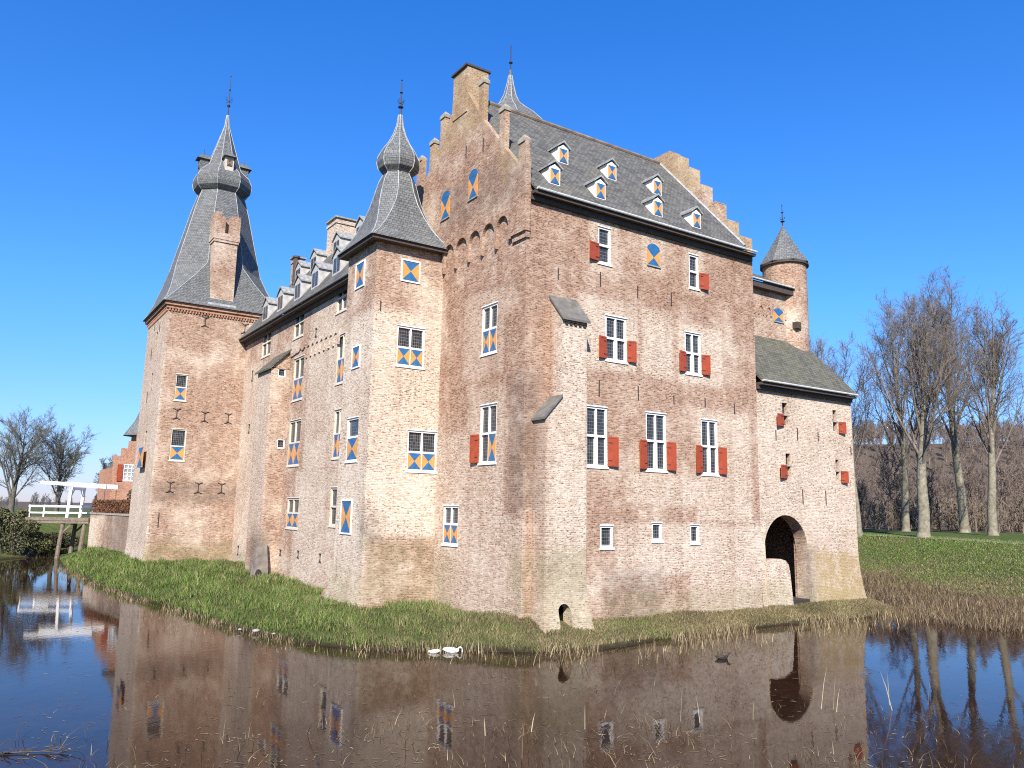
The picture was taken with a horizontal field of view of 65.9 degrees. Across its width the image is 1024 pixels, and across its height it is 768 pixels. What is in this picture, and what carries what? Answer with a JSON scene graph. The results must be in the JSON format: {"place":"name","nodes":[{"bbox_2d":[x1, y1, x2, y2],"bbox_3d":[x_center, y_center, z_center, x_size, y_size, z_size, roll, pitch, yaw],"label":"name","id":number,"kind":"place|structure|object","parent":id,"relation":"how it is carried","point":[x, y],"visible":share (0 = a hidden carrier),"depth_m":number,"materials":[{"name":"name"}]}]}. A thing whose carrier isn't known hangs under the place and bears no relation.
{"place":"outdoors","nodes":[
{"label":"outdoors","id":0,"kind":"place"},
{"bbox_2d":[0,545,1023,767],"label":"water","id":1,"kind":"structure","parent":0,"point":[44,609],"depth_m":21.79,"materials":[{"name":"liquid"}]},
{"bbox_2d":[0,739,83,754],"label":"fallen branch","id":2,"kind":"object","parent":1,"relation":"on","point":[24,751],"visible":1,"depth_m":16.22,"materials":[{"name":"brown wood"}]},
{"bbox_2d":[428,649,439,652],"bbox_3d":[-2.791,9.619,28.251,0.458,0.245,0.201,1,-9,-2],"label":"swan","id":3,"kind":"object","parent":1,"relation":"on","point":[434,651],"visible":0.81,"depth_m":28.20,"materials":[{"name":"white"}]},
{"bbox_2d":[443,646,462,652],"bbox_3d":[-2.132,9.578,28.429,0.738,0.278,0.291,1,-9,1],"label":"swan","id":4,"kind":"object","parent":1,"relation":"on","point":[450,649],"visible":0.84,"depth_m":28.35,"materials":[{"name":"white"}]},
{"bbox_2d":[51,565,943,668],"bbox_3d":[-9.146,11.148,40.106,61.691,0.630,25.702,-2,-9,17],"label":"dead sedge","id":5,"kind":"object","parent":1,"relation":"in","point":[708,631],"visible":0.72,"depth_m":32.30,"materials":[{"name":"beige plant"}]},
{"bbox_2d":[4,619,1013,767],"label":"floating litter","id":6,"kind":"object","parent":1,"relation":"on","point":[417,752],"visible":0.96,"depth_m":18.18,"materials":[{"name":"beige plant"}]},
{"bbox_2d":[9,676,1020,767],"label":"reed stems","id":7,"kind":"object","parent":1,"relation":"in","point":[833,752],"visible":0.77,"depth_m":17.18,"materials":[{"name":"beige plant"}]},
{"bbox_2d":[337,668,931,735],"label":"tall reed stems","id":8,"kind":"object","parent":1,"relation":"in","point":[800,708],"visible":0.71,"depth_m":21.02,"materials":[{"name":"beige plant"}]},
{"bbox_2d":[715,652,730,658],"bbox_3d":[7.510,9.685,28.112,0.615,0.260,0.235,2,-9,-9],"label":"duck","id":9,"kind":"object","parent":1,"relation":"on","point":[720,656],"visible":1,"depth_m":28.03},
{"bbox_2d":[0,441,1023,651],"bbox_3d":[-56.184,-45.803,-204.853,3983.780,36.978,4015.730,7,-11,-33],"label":"ground","id":10,"kind":"structure","parent":0,"point":[943,532],"depth_m":52.24,"materials":[{"name":"green plant"}]},
{"bbox_2d":[0,507,52,555],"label":"bush","id":11,"kind":"object","parent":10,"relation":"on","point":[38,541],"visible":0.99,"depth_m":71.88,"materials":[{"name":"green plant"}]},
{"bbox_2d":[0,404,63,513],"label":"bare tree","id":12,"kind":"object","parent":10,"relation":"on","point":[21,459],"visible":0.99,"depth_m":104.25,"materials":[{"name":"grey plant"}]},
{"bbox_2d":[0,527,79,548],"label":"bush","id":13,"kind":"object","parent":10,"relation":"on","point":[52,537],"visible":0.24,"depth_m":85.63,"materials":[{"name":"green plant"}]},
{"bbox_2d":[0,491,94,509],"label":"distant treeline","id":14,"kind":"object","parent":10,"relation":"on","point":[42,500],"visible":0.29,"depth_m":178.71,"materials":[{"name":"brown plant"}]},
{"bbox_2d":[1,481,118,557],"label":"drawbridge","id":15,"kind":"object","parent":10,"relation":"on","point":[79,519],"visible":0.69,"depth_m":72.96,"materials":[{"name":"white paint"}]},
{"bbox_2d":[25,415,97,511],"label":"bare tree","id":16,"kind":"object","parent":10,"relation":"on","point":[61,469],"visible":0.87,"depth_m":109.18,"materials":[{"name":"grey plant"}]},
{"bbox_2d":[92,454,116,492],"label":"bare tree","id":17,"kind":"object","parent":10,"relation":"on","point":[105,465],"visible":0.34,"depth_m":115.83,"materials":[{"name":"grey plant"}]},
{"bbox_2d":[87,512,128,551],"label":"terrace wall","id":18,"kind":"structure","parent":10,"relation":"on","point":[109,530],"depth_m":69.10,"materials":[{"name":"brick"}]},
{"bbox_2d":[90,499,130,513],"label":"hedge","id":19,"kind":"object","parent":18,"relation":"on","point":[119,506],"visible":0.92,"depth_m":71.30,"materials":[{"name":"brown plant"}]},
{"bbox_2d":[126,489,131,500],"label":"bush","id":20,"kind":"object","parent":18,"relation":"on","point":[129,496],"visible":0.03,"depth_m":69.92,"materials":[{"name":"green plant"}]},
{"bbox_2d":[97,412,139,503],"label":"gatehouse","id":21,"kind":"object","parent":10,"relation":"on","point":[119,470],"visible":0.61,"depth_m":81.77,"materials":[{"name":"brick"}]},
{"bbox_2d":[116,464,133,480],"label":"window","id":22,"kind":"structure","parent":21,"relation":"in","point":[127,470],"depth_m":81.62,"materials":[{"name":"white paint"}]},
{"bbox_2d":[60,545,549,652],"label":"long grass","id":23,"kind":"structure","parent":10,"relation":"on","point":[285,593],"depth_m":36.20,"materials":[{"name":"green plant"}]},
{"bbox_2d":[124,45,866,632],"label":"castle","id":24,"kind":"structure","parent":10,"relation":"on","point":[510,353],"depth_m":38.24,"materials":[{"name":"brown brick"}]},
{"bbox_2d":[136,447,143,467],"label":"window","id":25,"kind":"structure","parent":24,"relation":"in","point":[141,450],"depth_m":57.41,"materials":[{"name":"blue paint"}]},
{"bbox_2d":[168,428,186,461],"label":"window","id":26,"kind":"structure","parent":24,"relation":"in","point":[177,442],"depth_m":55.63,"materials":[{"name":"white wood"}]},
{"bbox_2d":[173,373,188,401],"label":"window","id":27,"kind":"structure","parent":24,"relation":"in","point":[181,380],"depth_m":56.23,"materials":[{"name":"white wood"}]},
{"bbox_2d":[260,333,270,359],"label":"window","id":28,"kind":"structure","parent":24,"relation":"in","point":[266,339],"depth_m":54.95,"materials":[{"name":"white wood"}]},
{"bbox_2d":[277,439,284,448],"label":"window","id":29,"kind":"structure","parent":24,"relation":"in","point":[280,442],"depth_m":49.26,"materials":[{"name":"white paint"}]},
{"bbox_2d":[278,369,285,376],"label":"window","id":30,"kind":"structure","parent":24,"relation":"in","point":[281,372],"depth_m":49.84,"materials":[{"name":"white paint"}]},
{"bbox_2d":[285,497,298,529],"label":"window","id":31,"kind":"structure","parent":24,"relation":"in","point":[293,502],"depth_m":46.91,"materials":[{"name":"white wood"}]},
{"bbox_2d":[286,418,300,467],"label":"window","id":32,"kind":"structure","parent":24,"relation":"in","point":[295,426],"depth_m":47.98,"materials":[{"name":"white wood"}]},
{"bbox_2d":[292,314,303,340],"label":"window","id":33,"kind":"structure","parent":24,"relation":"in","point":[299,322],"depth_m":49.50,"materials":[{"name":"beige stone"}]},
{"bbox_2d":[291,354,304,402],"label":"window","id":34,"kind":"structure","parent":24,"relation":"in","point":[299,362],"depth_m":48.58,"materials":[{"name":"white wood"}]},
{"bbox_2d":[327,486,336,527],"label":"window","id":35,"kind":"structure","parent":24,"relation":"in","point":[333,490],"depth_m":41.89,"materials":[{"name":"white wood"}]},
{"bbox_2d":[331,408,340,459],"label":"window","id":36,"kind":"structure","parent":24,"relation":"in","point":[337,422],"depth_m":42.34,"materials":[{"name":"white wood"}]},
{"bbox_2d":[334,332,344,385],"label":"window","id":37,"kind":"structure","parent":24,"relation":"in","point":[340,361],"depth_m":43.00,"materials":[{"name":"wood"}]},
{"bbox_2d":[335,290,346,315],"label":"window","id":38,"kind":"structure","parent":24,"relation":"in","point":[342,298],"depth_m":43.77,"materials":[{"name":"beige stone"}]},
{"bbox_2d":[339,500,352,534],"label":"window","id":39,"kind":"structure","parent":24,"relation":"in","point":[346,505],"depth_m":37.15,"materials":[{"name":"white paint"}]},
{"bbox_2d":[344,416,358,462],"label":"window","id":40,"kind":"structure","parent":24,"relation":"in","point":[352,433],"depth_m":37.69,"materials":[{"name":"white paint"}]},
{"bbox_2d":[351,344,360,369],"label":"window","id":41,"kind":"structure","parent":24,"relation":"in","point":[356,350],"depth_m":38.16,"materials":[{"name":"white paint"}]},
{"bbox_2d":[354,259,365,289],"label":"window","id":42,"kind":"structure","parent":24,"relation":"in","point":[360,267],"depth_m":38.78,"materials":[{"name":"white paint"}]},
{"bbox_2d":[395,324,425,369],"bbox_3d":[-4.889,-1.759,37.909,1.580,2.060,0.205,7,-11,-33],"label":"window","id":43,"kind":"structure","parent":24,"relation":"in","point":[410,341],"depth_m":37.91,"materials":[{"name":"white paint"}]},
{"bbox_2d":[400,258,420,283],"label":"window","id":44,"kind":"structure","parent":24,"relation":"in","point":[410,269],"depth_m":38.33,"materials":[{"name":"white paint"}]},
{"bbox_2d":[405,429,437,473],"bbox_3d":[-4.306,3.212,37.578,1.680,2.040,0.205,7,-11,-33],"label":"window","id":45,"kind":"structure","parent":24,"relation":"in","point":[421,444],"depth_m":37.58,"materials":[{"name":"white paint"}]},
{"bbox_2d":[440,191,449,221],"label":"window","id":46,"kind":"structure","parent":24,"relation":"in","point":[445,201],"depth_m":39.52,"materials":[{"name":"blue paint"}]},
{"bbox_2d":[441,505,458,546],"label":"window","id":47,"kind":"structure","parent":24,"relation":"in","point":[450,526],"depth_m":36.32,"materials":[{"name":"white paint"}]},
{"bbox_2d":[467,169,477,201],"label":"window","id":48,"kind":"structure","parent":24,"relation":"in","point":[473,177],"depth_m":37.38,"materials":[{"name":"blue paint"}]},
{"bbox_2d":[469,402,496,464],"bbox_3d":[-1.195,2.205,34.586,0.327,2.680,1.963,7,-11,-33],"label":"window","id":49,"kind":"structure","parent":24,"relation":"in","point":[488,412],"depth_m":34.67,"materials":[{"name":"white paint"}]},
{"bbox_2d":[480,301,497,357],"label":"window","id":50,"kind":"structure","parent":24,"relation":"in","point":[489,327],"depth_m":35.24,"materials":[{"name":"white paint"}]},
{"bbox_2d":[589,225,611,266],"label":"window","id":51,"kind":"structure","parent":24,"relation":"in","point":[600,251],"depth_m":35.90,"materials":[{"name":"white paint"}]},
{"bbox_2d":[587,405,618,468],"bbox_3d":[3.872,2.319,34.378,1.783,2.730,0.322,7,-11,-33],"label":"window","id":52,"kind":"structure","parent":24,"relation":"in","point":[596,415],"depth_m":34.42,"materials":[{"name":"white paint"}]},
{"bbox_2d":[599,524,614,549],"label":"window","id":53,"kind":"structure","parent":24,"relation":"in","point":[606,530],"depth_m":33.99,"materials":[{"name":"white paint"}]},
{"bbox_2d":[599,314,636,364],"bbox_3d":[4.693,-2.008,35.578,2.208,2.160,0.314,7,-11,-33],"label":"window","id":54,"kind":"structure","parent":24,"relation":"in","point":[612,346],"depth_m":35.70,"materials":[{"name":"white paint"}]},
{"bbox_2d":[647,244,660,268],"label":"window","id":55,"kind":"structure","parent":24,"relation":"in","point":[653,251],"depth_m":37.52,"materials":[{"name":"blue paint"}]},
{"bbox_2d":[651,522,663,542],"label":"window","id":56,"kind":"structure","parent":24,"relation":"in","point":[656,526],"depth_m":35.66,"materials":[{"name":"white paint"}]},
{"bbox_2d":[640,411,676,472],"bbox_3d":[6.611,2.662,36.200,2.268,2.760,0.318,7,-11,-33],"label":"window","id":57,"kind":"structure","parent":24,"relation":"in","point":[652,449],"depth_m":36.33,"materials":[{"name":"white paint"}]},
{"bbox_2d":[679,330,710,376],"bbox_3d":[8.778,-1.464,38.285,2.088,2.160,0.318,7,-11,-33],"label":"window","id":58,"kind":"structure","parent":24,"relation":"in","point":[690,359],"depth_m":38.40,"materials":[{"name":"white paint"}]},
{"bbox_2d":[690,524,700,544],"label":"window","id":59,"kind":"structure","parent":24,"relation":"in","point":[694,528],"depth_m":36.99,"materials":[{"name":"white paint"}]},
{"bbox_2d":[688,253,708,290],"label":"window","id":60,"kind":"structure","parent":24,"relation":"in","point":[693,260],"depth_m":39.16,"materials":[{"name":"white paint"}]},
{"bbox_2d":[696,418,727,476],"bbox_3d":[9.542,3.065,38.144,2.108,2.760,0.314,7,-11,-33],"label":"window","id":61,"kind":"structure","parent":24,"relation":"in","point":[706,453],"depth_m":38.26,"materials":[{"name":"white paint"}]},
{"bbox_2d":[774,308,783,323],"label":"window","id":62,"kind":"structure","parent":24,"relation":"in","point":[778,313],"depth_m":46.92,"materials":[{"name":"blue paint"}]},
{"bbox_2d":[777,403,788,426],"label":"window","id":63,"kind":"structure","parent":24,"relation":"in","point":[780,417],"depth_m":41.39,"materials":[{"name":"red wood"}]},
{"bbox_2d":[781,454,791,477],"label":"window","id":64,"kind":"structure","parent":24,"relation":"in","point":[784,472],"depth_m":41.01,"materials":[{"name":"red wood"}]},
{"bbox_2d":[832,411,846,433],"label":"window","id":65,"kind":"structure","parent":24,"relation":"in","point":[842,425],"depth_m":44.31,"materials":[{"name":"red wood"}]},
{"bbox_2d":[835,470,848,482],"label":"window","id":66,"kind":"structure","parent":24,"relation":"in","point":[844,474],"depth_m":43.86,"materials":[{"name":"red wood"}]},
{"bbox_2d":[495,597,901,651],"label":"short grass","id":67,"kind":"structure","parent":10,"relation":"on","point":[863,607],"depth_m":34.53,"materials":[{"name":"plant"}]},
{"bbox_2d":[809,332,853,382],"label":"bare tree","id":68,"kind":"object","parent":10,"relation":"on","point":[819,342],"visible":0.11,"depth_m":86.77,"materials":[{"name":"grey plant"}]},
{"bbox_2d":[823,328,893,536],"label":"bare tree","id":69,"kind":"object","parent":10,"relation":"on","point":[858,513],"visible":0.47,"depth_m":80.33,"materials":[{"name":"grey plant"}]},
{"bbox_2d":[841,288,953,531],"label":"bare tree","id":70,"kind":"object","parent":10,"relation":"on","point":[905,498],"visible":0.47,"depth_m":86.55,"materials":[{"name":"grey plant"}]},
{"bbox_2d":[854,274,1003,537],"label":"bare tree","id":71,"kind":"object","parent":10,"relation":"on","point":[926,427],"visible":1,"depth_m":74.14,"materials":[{"name":"grey plant"}]},
{"bbox_2d":[852,407,1023,531],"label":"bare woodland","id":72,"kind":"object","parent":10,"relation":"on","point":[1006,486],"visible":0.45,"depth_m":144.80,"materials":[{"name":"brown wood"}]},
{"bbox_2d":[853,419,1023,452],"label":"hilltop scrub","id":73,"kind":"object","parent":10,"relation":"on","point":[960,429],"visible":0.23,"depth_m":260.07,"materials":[{"name":"brown plant"}]},
{"bbox_2d":[857,532,1023,598],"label":"meadow grass","id":74,"kind":"structure","parent":10,"relation":"on","point":[1007,542],"depth_m":60.34,"materials":[{"name":"green plant"}]},
{"bbox_2d":[859,492,1023,533],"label":"leafless thicket","id":75,"kind":"object","parent":10,"relation":"on","point":[889,515],"visible":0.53,"depth_m":94.95,"materials":[{"name":"brown plant"}]},
{"bbox_2d":[860,569,1023,633],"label":"dead reed bed","id":76,"kind":"object","parent":10,"relation":"on","point":[935,602],"visible":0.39,"depth_m":44.20,"materials":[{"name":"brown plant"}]},
{"bbox_2d":[903,265,999,532],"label":"bare tree","id":77,"kind":"object","parent":10,"relation":"on","point":[964,526],"visible":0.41,"depth_m":88.37,"materials":[{"name":"grey plant"}]},
{"bbox_2d":[932,288,1023,535],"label":"bare tree","id":78,"kind":"object","parent":10,"relation":"on","point":[991,416],"visible":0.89,"depth_m":76.42,"materials":[{"name":"grey plant"}]},
{"bbox_2d":[0,0,1023,502],"label":"sky","id":79,"kind":"structure","parent":0,"point":[887,135],"materials":[{"name":"blue"}]},
{"bbox_2d":[869,534,1015,543],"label":"path","id":80,"kind":"structure","parent":0,"point":[936,538],"depth_m":71.53,"materials":[{"name":"green plant"}]}
]}

